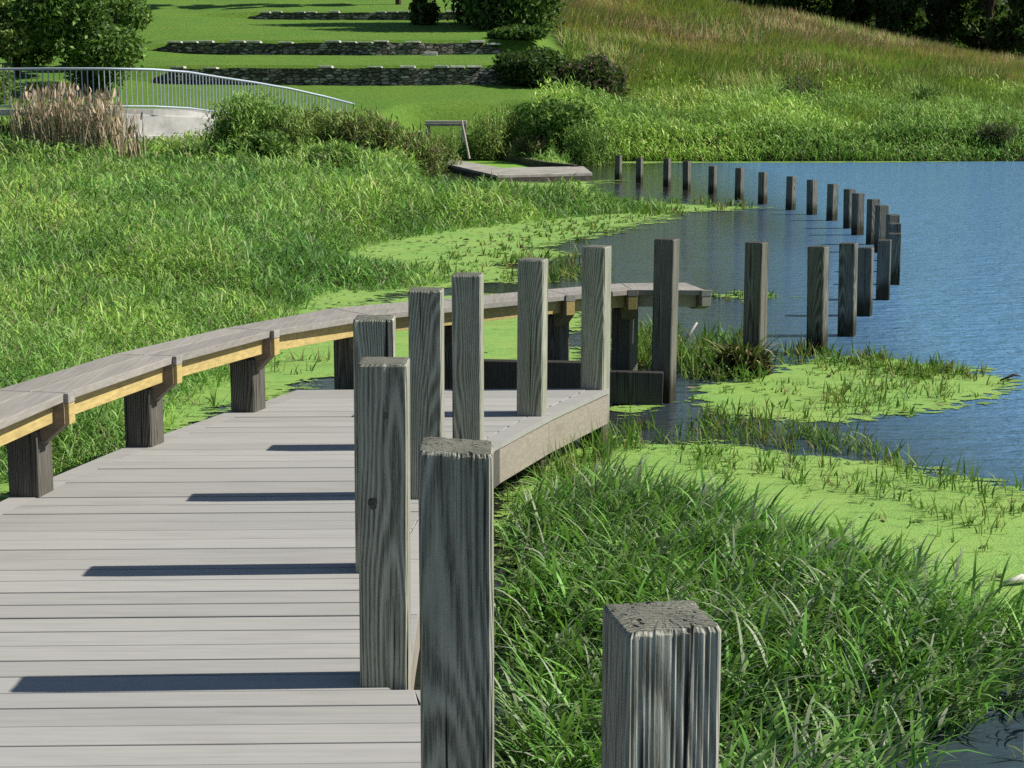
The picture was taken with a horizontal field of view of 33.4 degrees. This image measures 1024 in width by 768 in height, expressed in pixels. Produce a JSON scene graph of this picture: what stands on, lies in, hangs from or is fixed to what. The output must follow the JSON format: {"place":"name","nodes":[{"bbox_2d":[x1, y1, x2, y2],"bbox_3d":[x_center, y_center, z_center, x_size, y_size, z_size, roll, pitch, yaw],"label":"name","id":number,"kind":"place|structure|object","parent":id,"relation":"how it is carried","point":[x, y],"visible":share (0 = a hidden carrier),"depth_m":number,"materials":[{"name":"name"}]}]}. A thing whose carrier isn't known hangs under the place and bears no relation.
{"place":"outdoors","nodes":[
{"label":"outdoors","id":0,"kind":"place"},
{"bbox_2d":[424,52,436,55],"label":"stone block","id":1,"kind":"object","parent":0,"point":[430,53],"depth_m":69.36,"materials":[{"name":"grey stone"}]},
{"bbox_2d":[0,161,1023,767],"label":"water","id":2,"kind":"structure","parent":0,"point":[956,293],"depth_m":18.54,"materials":[{"name":"blue liquid"}]},
{"bbox_2d":[461,160,531,168],"bbox_3d":[-0.367,-7.217,55.316,2.546,0.001,11.710,-2,10,-13],"label":"duckweed patch","id":3,"kind":"object","parent":2,"relation":"on","point":[501,164],"visible":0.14,"depth_m":53.48,"materials":[{"name":"green plant"}]},
{"bbox_2d":[0,161,1023,629],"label":"duckweed","id":4,"kind":"object","parent":2,"relation":"on","point":[500,339],"visible":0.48,"depth_m":11.22,"materials":[{"name":"green plant"}]},
{"bbox_2d":[1000,374,1020,380],"bbox_3d":[3.684,-0.058,12.539,0.054,0.050,0.320,9,13,43],"label":"driftwood","id":5,"kind":"object","parent":4,"relation":"on","point":[1010,376],"visible":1,"depth_m":12.48,"materials":[{"name":"wood"}]},
{"bbox_2d":[1004,574,1023,583],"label":"driftwood","id":6,"kind":"object","parent":4,"relation":"on","point":[1018,578],"visible":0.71,"depth_m":7.25,"materials":[{"name":"beige wood"}]},
{"bbox_2d":[52,193,1023,760],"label":"water weeds","id":7,"kind":"object","parent":2,"relation":"in","point":[700,363],"visible":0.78,"depth_m":11.20,"materials":[{"name":"green plant"}]},
{"bbox_2d":[684,322,697,342],"bbox_3d":[1.497,-0.428,14.343,0.144,0.180,0.027,-4,10,-24],"label":"stick","id":8,"kind":"object","parent":2,"relation":"in","point":[692,329],"visible":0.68,"depth_m":14.34,"materials":[{"name":"grey wood"}]},
{"bbox_2d":[704,325,784,376],"bbox_3d":[1.721,-0.199,12.751,0.750,0.436,0.670,0,10,0],"label":"clump","id":9,"kind":"object","parent":2,"relation":"in","point":[736,351],"visible":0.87,"depth_m":12.69,"materials":[{"name":"green plant"}]},
{"bbox_2d":[494,449,1023,767],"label":"shore grass","id":10,"kind":"structure","parent":2,"relation":"in","point":[783,600],"depth_m":6.06,"materials":[{"name":"green plant"}]},
{"bbox_2d":[0,0,1023,464],"bbox_3d":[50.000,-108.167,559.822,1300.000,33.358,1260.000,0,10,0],"label":"ground","id":11,"kind":"structure","parent":0,"point":[212,20],"depth_m":63.05,"materials":[{"name":"green plant"}]},
{"bbox_2d":[0,0,34,102],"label":"tree","id":12,"kind":"object","parent":11,"relation":"on","point":[18,46],"visible":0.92,"depth_m":56.43,"materials":[{"name":"green plant"}]},
{"bbox_2d":[0,86,51,159],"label":"dry reeds","id":13,"kind":"object","parent":11,"relation":"on","point":[16,130],"visible":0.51,"depth_m":42.19,"materials":[{"name":"beige plant"}]},
{"bbox_2d":[0,0,64,75],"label":"tree","id":14,"kind":"object","parent":11,"relation":"on","point":[41,56],"visible":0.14,"depth_m":62.12,"materials":[{"name":"green plant"}]},
{"bbox_2d":[3,80,111,160],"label":"dry reeds","id":15,"kind":"object","parent":11,"relation":"on","point":[55,123],"visible":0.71,"depth_m":41.67,"materials":[{"name":"beige plant"}]},
{"bbox_2d":[1,0,151,92],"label":"tree","id":16,"kind":"object","parent":11,"relation":"on","point":[92,36],"visible":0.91,"depth_m":57.37,"materials":[{"name":"green plant"}]},
{"bbox_2d":[62,84,137,161],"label":"dry reeds","id":17,"kind":"object","parent":11,"relation":"on","point":[102,132],"visible":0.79,"depth_m":41.41,"materials":[{"name":"beige plant"}]},
{"bbox_2d":[98,0,153,59],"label":"tree","id":18,"kind":"object","parent":11,"relation":"on","point":[143,20],"visible":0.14,"depth_m":64.87,"materials":[{"name":"green plant"}]},
{"bbox_2d":[116,110,145,159],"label":"dry reeds","id":19,"kind":"object","parent":11,"relation":"on","point":[134,149],"visible":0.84,"depth_m":41.37,"materials":[{"name":"beige plant"}]},
{"bbox_2d":[0,67,354,143],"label":"footbridge","id":20,"kind":"object","parent":11,"relation":"on","point":[169,122],"visible":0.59,"depth_m":47.48,"materials":[{"name":"metal"}]},
{"bbox_2d":[199,89,301,152],"bbox_3d":[-6.621,-6.524,42.866,2.406,1.887,2.654,8,12,40],"label":"shrub","id":21,"kind":"object","parent":11,"relation":"on","point":[244,118],"visible":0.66,"depth_m":42.46,"materials":[{"name":"green plant"}]},
{"bbox_2d":[222,126,294,166],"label":"shrub","id":22,"kind":"object","parent":11,"relation":"on","point":[269,142],"visible":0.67,"depth_m":39.66,"materials":[{"name":"green plant"}]},
{"bbox_2d":[0,388,608,767],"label":"boardwalk deck","id":23,"kind":"structure","parent":11,"relation":"on","point":[186,597],"depth_m":5.88,"materials":[{"name":"grey wood"}]},
{"bbox_2d":[269,100,356,153],"bbox_3d":[-4.966,-6.303,42.554,2.441,1.616,2.494,-5,11,-29],"label":"shrub","id":24,"kind":"object","parent":11,"relation":"on","point":[316,128],"visible":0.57,"depth_m":42.12,"materials":[{"name":"green plant"}]},
{"bbox_2d":[151,40,501,54],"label":"stone wall","id":25,"kind":"structure","parent":11,"relation":"on","point":[339,47],"depth_m":70.08,"materials":[{"name":"grey stone"}]},
{"bbox_2d":[154,65,506,85],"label":"stone wall","id":26,"kind":"structure","parent":11,"relation":"on","point":[400,76],"depth_m":62.30,"materials":[{"name":"grey stone"}]},
{"bbox_2d":[302,138,371,171],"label":"shrub","id":27,"kind":"object","parent":11,"relation":"on","point":[322,148],"visible":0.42,"depth_m":37.77,"materials":[{"name":"green plant"}]},
{"bbox_2d":[0,100,685,481],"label":"marsh grass","id":28,"kind":"structure","parent":11,"relation":"on","point":[172,220],"depth_m":20.24,"materials":[{"name":"green plant"}]},
{"bbox_2d":[0,283,711,497],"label":"bench","id":29,"kind":"object","parent":11,"relation":"on","point":[37,415],"visible":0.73,"depth_m":8.89,"materials":[{"name":"grey wood"}]},
{"bbox_2d":[484,359,580,388],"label":"timber beam","id":30,"kind":"structure","parent":29,"relation":"attached to","point":[502,374],"depth_m":11.11,"materials":[{"name":"grey wood"}]},
{"bbox_2d":[328,103,405,154],"bbox_3d":[-3.627,-6.192,42.134,2.112,1.586,2.034,0,10,0],"label":"shrub","id":31,"kind":"object","parent":11,"relation":"on","point":[373,133],"visible":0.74,"depth_m":41.84,"materials":[{"name":"green plant"}]},
{"bbox_2d":[353,315,395,572],"bbox_3d":[-0.496,0.611,6.248,0.142,1.730,0.142,0,10,0],"label":"timber post","id":32,"kind":"object","parent":11,"relation":"on","point":[374,335],"visible":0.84,"depth_m":6.06,"materials":[{"name":"grey wood"}]},
{"bbox_2d":[248,10,500,19],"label":"stone wall","id":33,"kind":"structure","parent":11,"relation":"on","point":[338,15],"depth_m":83.46,"materials":[{"name":"grey stone"}]},
{"bbox_2d":[357,357,410,689],"bbox_3d":[-0.374,0.797,5.052,0.142,1.760,0.144,0,10,0],"label":"timber post","id":34,"kind":"object","parent":11,"relation":"on","point":[384,514],"visible":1,"depth_m":4.92,"materials":[{"name":"grey wood"}]},
{"bbox_2d":[395,0,400,4],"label":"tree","id":35,"kind":"object","parent":11,"relation":"on","point":[397,2],"depth_m":89.30,"materials":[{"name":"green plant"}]},
{"bbox_2d":[385,122,450,177],"bbox_3d":[-2.522,-5.850,43.155,1.846,1.554,2.201,-7,12,-35],"label":"shrub","id":36,"kind":"object","parent":11,"relation":"on","point":[421,144],"visible":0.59,"depth_m":42.69,"materials":[{"name":"green plant"}]},
{"bbox_2d":[408,0,441,24],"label":"conifer bush","id":37,"kind":"object","parent":11,"relation":"on","point":[424,12],"visible":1,"depth_m":79.71,"materials":[{"name":"green plant"}]},
{"bbox_2d":[408,287,444,498],"bbox_3d":[-0.367,0.432,7.399,0.142,1.703,0.142,1,10,2],"label":"timber post","id":38,"kind":"object","parent":11,"relation":"on","point":[426,327],"visible":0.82,"depth_m":7.25,"materials":[{"name":"grey wood"}]},
{"bbox_2d":[428,127,462,171],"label":"shrub","id":39,"kind":"object","parent":11,"relation":"on","point":[451,155],"visible":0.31,"depth_m":48.60,"materials":[{"name":"green plant"}]},
{"bbox_2d":[425,121,466,141],"bbox_3d":[-1.908,-7.316,49.436,1.200,0.610,0.370,0,10,0],"label":"plank bench","id":40,"kind":"object","parent":11,"relation":"on","point":[442,123],"visible":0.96,"depth_m":49.23,"materials":[{"name":"grey wood"}]},
{"bbox_2d":[418,437,493,767],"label":"timber post","id":41,"kind":"object","parent":11,"relation":"on","point":[456,533],"visible":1,"depth_m":3.24,"materials":[{"name":"grey wood"}]},
{"bbox_2d":[452,272,483,439],"bbox_3d":[-0.215,0.280,8.438,0.142,1.660,0.142,1,10,5],"label":"timber post","id":42,"kind":"object","parent":11,"relation":"on","point":[467,355],"visible":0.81,"depth_m":8.30,"materials":[{"name":"grey wood"}]},
{"bbox_2d":[442,0,512,24],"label":"tree","id":43,"kind":"object","parent":11,"relation":"on","point":[458,14],"visible":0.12,"depth_m":79.92,"materials":[{"name":"green plant"}]},
{"bbox_2d":[464,100,522,160],"bbox_3d":[-0.378,-8.344,56.459,2.730,2.099,2.929,0,10,0],"label":"shrub","id":44,"kind":"object","parent":11,"relation":"on","point":[489,139],"visible":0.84,"depth_m":55.95,"materials":[{"name":"green plant"}]},
{"bbox_2d":[458,0,571,29],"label":"tree","id":45,"kind":"object","parent":11,"relation":"on","point":[486,15],"visible":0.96,"depth_m":76.36,"materials":[{"name":"green plant"}]},
{"bbox_2d":[445,154,591,181],"bbox_3d":[-0.218,-6.323,49.767,3.435,0.330,15.189,-2,10,-11],"label":"dock","id":46,"kind":"object","parent":11,"relation":"on","point":[539,170],"visible":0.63,"depth_m":44.81,"materials":[{"name":"grey wood"}]},
{"bbox_2d":[461,120,469,158],"bbox_3d":[-1.265,-6.665,46.538,0.262,1.048,0.064,0,10,0],"label":"leaning pole","id":47,"kind":"object","parent":46,"relation":"on","point":[465,139],"visible":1,"depth_m":46.52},
{"bbox_2d":[486,23,550,40],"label":"shrub","id":48,"kind":"object","parent":11,"relation":"on","point":[519,31],"visible":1,"depth_m":70.50,"materials":[{"name":"green plant"}]},
{"bbox_2d":[516,257,547,477],"bbox_3d":[0.108,0.137,9.320,0.142,1.651,0.142,2,10,12],"label":"timber post","id":49,"kind":"object","parent":11,"relation":"on","point":[532,320],"visible":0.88,"depth_m":9.20,"materials":[{"name":"grey wood"}]},
{"bbox_2d":[492,45,574,85],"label":"shrub","id":50,"kind":"object","parent":11,"relation":"on","point":[531,66],"visible":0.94,"depth_m":61.67,"materials":[{"name":"green plant"}]},
{"bbox_2d":[510,131,562,156],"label":"shrub","id":51,"kind":"object","parent":11,"relation":"on","point":[534,145],"visible":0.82,"depth_m":53.28,"materials":[{"name":"green plant"}]},
{"bbox_2d":[518,95,602,149],"bbox_3d":[1.578,-8.192,53.842,2.338,1.838,2.398,7,12,36],"label":"shrub","id":52,"kind":"object","parent":11,"relation":"on","point":[558,117],"visible":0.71,"depth_m":53.32,"materials":[{"name":"green plant"}]},
{"bbox_2d":[548,52,630,102],"bbox_3d":[2.737,-11.112,62.350,3.330,2.037,3.387,0,10,0],"label":"shrub","id":53,"kind":"object","parent":11,"relation":"on","point":[602,72],"visible":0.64,"depth_m":61.54,"materials":[{"name":"green plant"}]},
{"bbox_2d":[559,114,620,166],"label":"shrub","id":54,"kind":"object","parent":11,"relation":"on","point":[591,156],"visible":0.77,"depth_m":52.44,"materials":[{"name":"green plant"}]},
{"bbox_2d":[580,245,611,446],"bbox_3d":[0.496,-0.002,10.165,0.142,1.646,0.142,4,10,20],"label":"timber post","id":55,"kind":"object","parent":11,"relation":"on","point":[595,316],"visible":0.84,"depth_m":10.05,"materials":[{"name":"grey wood"}]},
{"bbox_2d":[615,155,621,179],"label":"timber post","id":56,"kind":"object","parent":11,"relation":"on","point":[618,167],"visible":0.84,"depth_m":43.29,"materials":[{"name":"grey wood"}]},
{"bbox_2d":[636,158,642,182],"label":"timber post","id":57,"kind":"object","parent":11,"relation":"on","point":[639,170],"visible":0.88,"depth_m":41.98,"materials":[{"name":"grey wood"}]},
{"bbox_2d":[601,600,720,767],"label":"timber post","id":58,"kind":"object","parent":11,"relation":"on","point":[661,668],"visible":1,"depth_m":2.40,"materials":[{"name":"grey wood"}]},
{"bbox_2d":[651,238,679,403],"bbox_3d":[1.039,-0.210,11.644,0.140,1.568,0.140,4,10,22],"label":"timber post","id":59,"kind":"object","parent":11,"relation":"on","point":[665,304],"visible":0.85,"depth_m":11.54,"materials":[{"name":"grey wood"}]},
{"bbox_2d":[610,370,663,404],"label":"timber beam","id":60,"kind":"structure","parent":59,"relation":"attached to","point":[637,387],"depth_m":11.51,"materials":[{"name":"grey wood"}]},
{"bbox_2d":[663,158,670,186],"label":"timber post","id":61,"kind":"object","parent":11,"relation":"on","point":[666,172],"visible":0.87,"depth_m":39.78,"materials":[{"name":"grey wood"}]},
{"bbox_2d":[683,161,690,189],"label":"timber post","id":62,"kind":"object","parent":11,"relation":"on","point":[686,175],"visible":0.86,"depth_m":38.48,"materials":[{"name":"grey wood"}]},
{"bbox_2d":[708,166,716,194],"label":"timber post","id":63,"kind":"object","parent":11,"relation":"on","point":[712,181],"visible":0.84,"depth_m":36.78,"materials":[{"name":"grey wood"}]},
{"bbox_2d":[735,168,744,199],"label":"timber post","id":64,"kind":"object","parent":11,"relation":"on","point":[739,183],"visible":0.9,"depth_m":34.77,"materials":[{"name":"grey wood"}]},
{"bbox_2d":[716,0,770,11],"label":"woodland tree","id":65,"kind":"object","parent":11,"relation":"on","point":[759,3],"visible":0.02,"depth_m":132.47,"materials":[{"name":"green plant"}]},
{"bbox_2d":[743,241,768,353],"bbox_3d":[1.838,-0.358,12.920,0.140,1.438,0.140,5,11,30],"label":"timber post","id":66,"kind":"object","parent":11,"relation":"on","point":[755,293],"visible":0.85,"depth_m":12.81,"materials":[{"name":"grey wood"}]},
{"bbox_2d":[502,60,1023,163],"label":"bank grass","id":67,"kind":"structure","parent":11,"relation":"on","point":[621,114],"depth_m":57.22,"materials":[{"name":"green plant"}]},
{"bbox_2d":[758,172,767,203],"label":"timber post","id":68,"kind":"object","parent":11,"relation":"on","point":[762,186],"visible":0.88,"depth_m":33.38,"materials":[{"name":"grey wood"}]},
{"bbox_2d":[550,0,1023,132],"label":"prairie grass","id":69,"kind":"structure","parent":11,"relation":"on","point":[705,37],"depth_m":76.59,"materials":[{"name":"green plant"}]},
{"bbox_2d":[785,176,796,209],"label":"timber post","id":70,"kind":"object","parent":11,"relation":"on","point":[791,182],"visible":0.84,"depth_m":31.61,"materials":[{"name":"grey wood"}]},
{"bbox_2d":[767,0,832,18],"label":"woodland tree","id":71,"kind":"object","parent":11,"relation":"on","point":[818,7],"visible":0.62,"depth_m":100.94,"materials":[{"name":"green plant"}]},
{"bbox_2d":[778,68,825,99],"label":"shrub","id":72,"kind":"object","parent":11,"relation":"on","point":[803,85],"visible":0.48,"depth_m":65.34,"materials":[{"name":"green plant"}]},
{"bbox_2d":[806,179,817,214],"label":"timber post","id":73,"kind":"object","parent":11,"relation":"on","point":[811,204],"visible":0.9,"depth_m":30.34,"materials":[{"name":"grey wood"}]},
{"bbox_2d":[806,245,828,354],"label":"timber post","id":74,"kind":"object","parent":11,"relation":"on","point":[817,287],"visible":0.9,"depth_m":13.78,"materials":[{"name":"grey wood"}]},
{"bbox_2d":[826,184,838,220],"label":"timber post","id":75,"kind":"object","parent":11,"relation":"on","point":[832,204],"visible":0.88,"depth_m":28.87,"materials":[{"name":"grey wood"}]},
{"bbox_2d":[817,4,865,23],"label":"woodland tree","id":76,"kind":"object","parent":11,"relation":"on","point":[858,10],"visible":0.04,"depth_m":114.11,"materials":[{"name":"green plant"}]},
{"bbox_2d":[837,242,857,336],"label":"timber post","id":77,"kind":"object","parent":11,"relation":"on","point":[847,285],"visible":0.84,"depth_m":14.82,"materials":[{"name":"grey wood"}]},
{"bbox_2d":[826,0,872,24],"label":"woodland tree","id":78,"kind":"object","parent":11,"relation":"on","point":[841,8],"visible":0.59,"depth_m":104.48,"materials":[{"name":"green plant"}]},
{"bbox_2d":[843,189,855,228],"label":"timber post","id":79,"kind":"object","parent":11,"relation":"on","point":[847,205],"visible":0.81,"depth_m":27.16,"materials":[{"name":"grey wood"}]},
{"bbox_2d":[851,193,864,234],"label":"timber post","id":80,"kind":"object","parent":11,"relation":"on","point":[857,220],"visible":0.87,"depth_m":25.82,"materials":[{"name":"grey wood"}]},
{"bbox_2d":[857,247,873,316],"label":"timber post","id":81,"kind":"object","parent":11,"relation":"on","point":[865,272],"visible":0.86,"depth_m":16.21,"materials":[{"name":"grey wood"}]},
{"bbox_2d":[841,1,893,30],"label":"woodland tree","id":82,"kind":"object","parent":11,"relation":"on","point":[866,20],"visible":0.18,"depth_m":114.16,"materials":[{"name":"green plant"}]},
{"bbox_2d":[866,199,879,244],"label":"timber post","id":83,"kind":"object","parent":11,"relation":"on","point":[870,216],"visible":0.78,"depth_m":24.16,"materials":[{"name":"grey wood"}]},
{"bbox_2d":[874,205,888,251],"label":"timber post","id":84,"kind":"object","parent":11,"relation":"on","point":[881,211],"visible":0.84,"depth_m":22.93,"materials":[{"name":"grey wood"}]},
{"bbox_2d":[876,239,891,299],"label":"timber post","id":85,"kind":"object","parent":11,"relation":"on","point":[883,269],"visible":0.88,"depth_m":17.51,"materials":[{"name":"grey wood"}]},
{"bbox_2d":[885,214,899,238],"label":"timber post","id":86,"kind":"object","parent":11,"relation":"on","point":[892,218],"visible":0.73,"depth_m":21.69,"materials":[{"name":"grey wood"}]},
{"bbox_2d":[887,223,900,238],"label":"timber post","id":87,"kind":"object","parent":11,"relation":"on","point":[893,227],"visible":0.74,"depth_m":20.30,"materials":[{"name":"grey wood"}]},
{"bbox_2d":[888,233,901,284],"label":"timber post","id":88,"kind":"object","parent":11,"relation":"on","point":[895,238],"visible":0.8,"depth_m":18.94,"materials":[{"name":"grey wood"}]},
{"bbox_2d":[866,0,928,35],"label":"woodland tree","id":89,"kind":"object","parent":11,"relation":"on","point":[910,15],"visible":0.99,"depth_m":98.38,"materials":[{"name":"green plant"}]},
{"bbox_2d":[871,0,926,34],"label":"woodland tree","id":90,"kind":"object","parent":11,"relation":"on","point":[876,26],"depth_m":141.11,"materials":[{"name":"green plant"}]},
{"bbox_2d":[911,83,945,103],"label":"shrub","id":91,"kind":"object","parent":11,"relation":"on","point":[928,93],"visible":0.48,"depth_m":63.47,"materials":[{"name":"green plant"}]},
{"bbox_2d":[901,0,958,45],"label":"woodland tree","id":92,"kind":"object","parent":11,"relation":"on","point":[906,33],"visible":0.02,"depth_m":118.69,"materials":[{"name":"green plant"}]},
{"bbox_2d":[933,1,979,49],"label":"woodland tree","id":93,"kind":"object","parent":11,"relation":"on","point":[962,45],"visible":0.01,"depth_m":146.65,"materials":[{"name":"green plant"}]},
{"bbox_2d":[910,0,1007,43],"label":"woodland tree","id":94,"kind":"object","parent":11,"relation":"on","point":[958,18],"visible":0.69,"depth_m":103.36,"materials":[{"name":"green plant"}]},
{"bbox_2d":[924,0,1006,49],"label":"woodland tree","id":95,"kind":"object","parent":11,"relation":"on","point":[930,5],"visible":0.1,"depth_m":110.75,"materials":[{"name":"green plant"}]},
{"bbox_2d":[968,0,1019,55],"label":"woodland tree","id":96,"kind":"object","parent":11,"relation":"on","point":[984,8],"visible":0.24,"depth_m":97.18,"materials":[{"name":"green plant"}]},
{"bbox_2d":[969,0,1023,59],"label":"woodland tree","id":97,"kind":"object","parent":11,"relation":"on","point":[976,45],"visible":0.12,"depth_m":108.46,"materials":[{"name":"green plant"}]},
{"bbox_2d":[973,121,1020,147],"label":"shrub","id":98,"kind":"object","parent":11,"relation":"on","point":[1006,130],"visible":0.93,"depth_m":56.80,"materials":[{"name":"green plant"}]},
{"bbox_2d":[981,0,1023,53],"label":"woodland tree","id":99,"kind":"object","parent":11,"relation":"on","point":[1007,31],"visible":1,"depth_m":94.67,"materials":[{"name":"green plant"}]}
]}

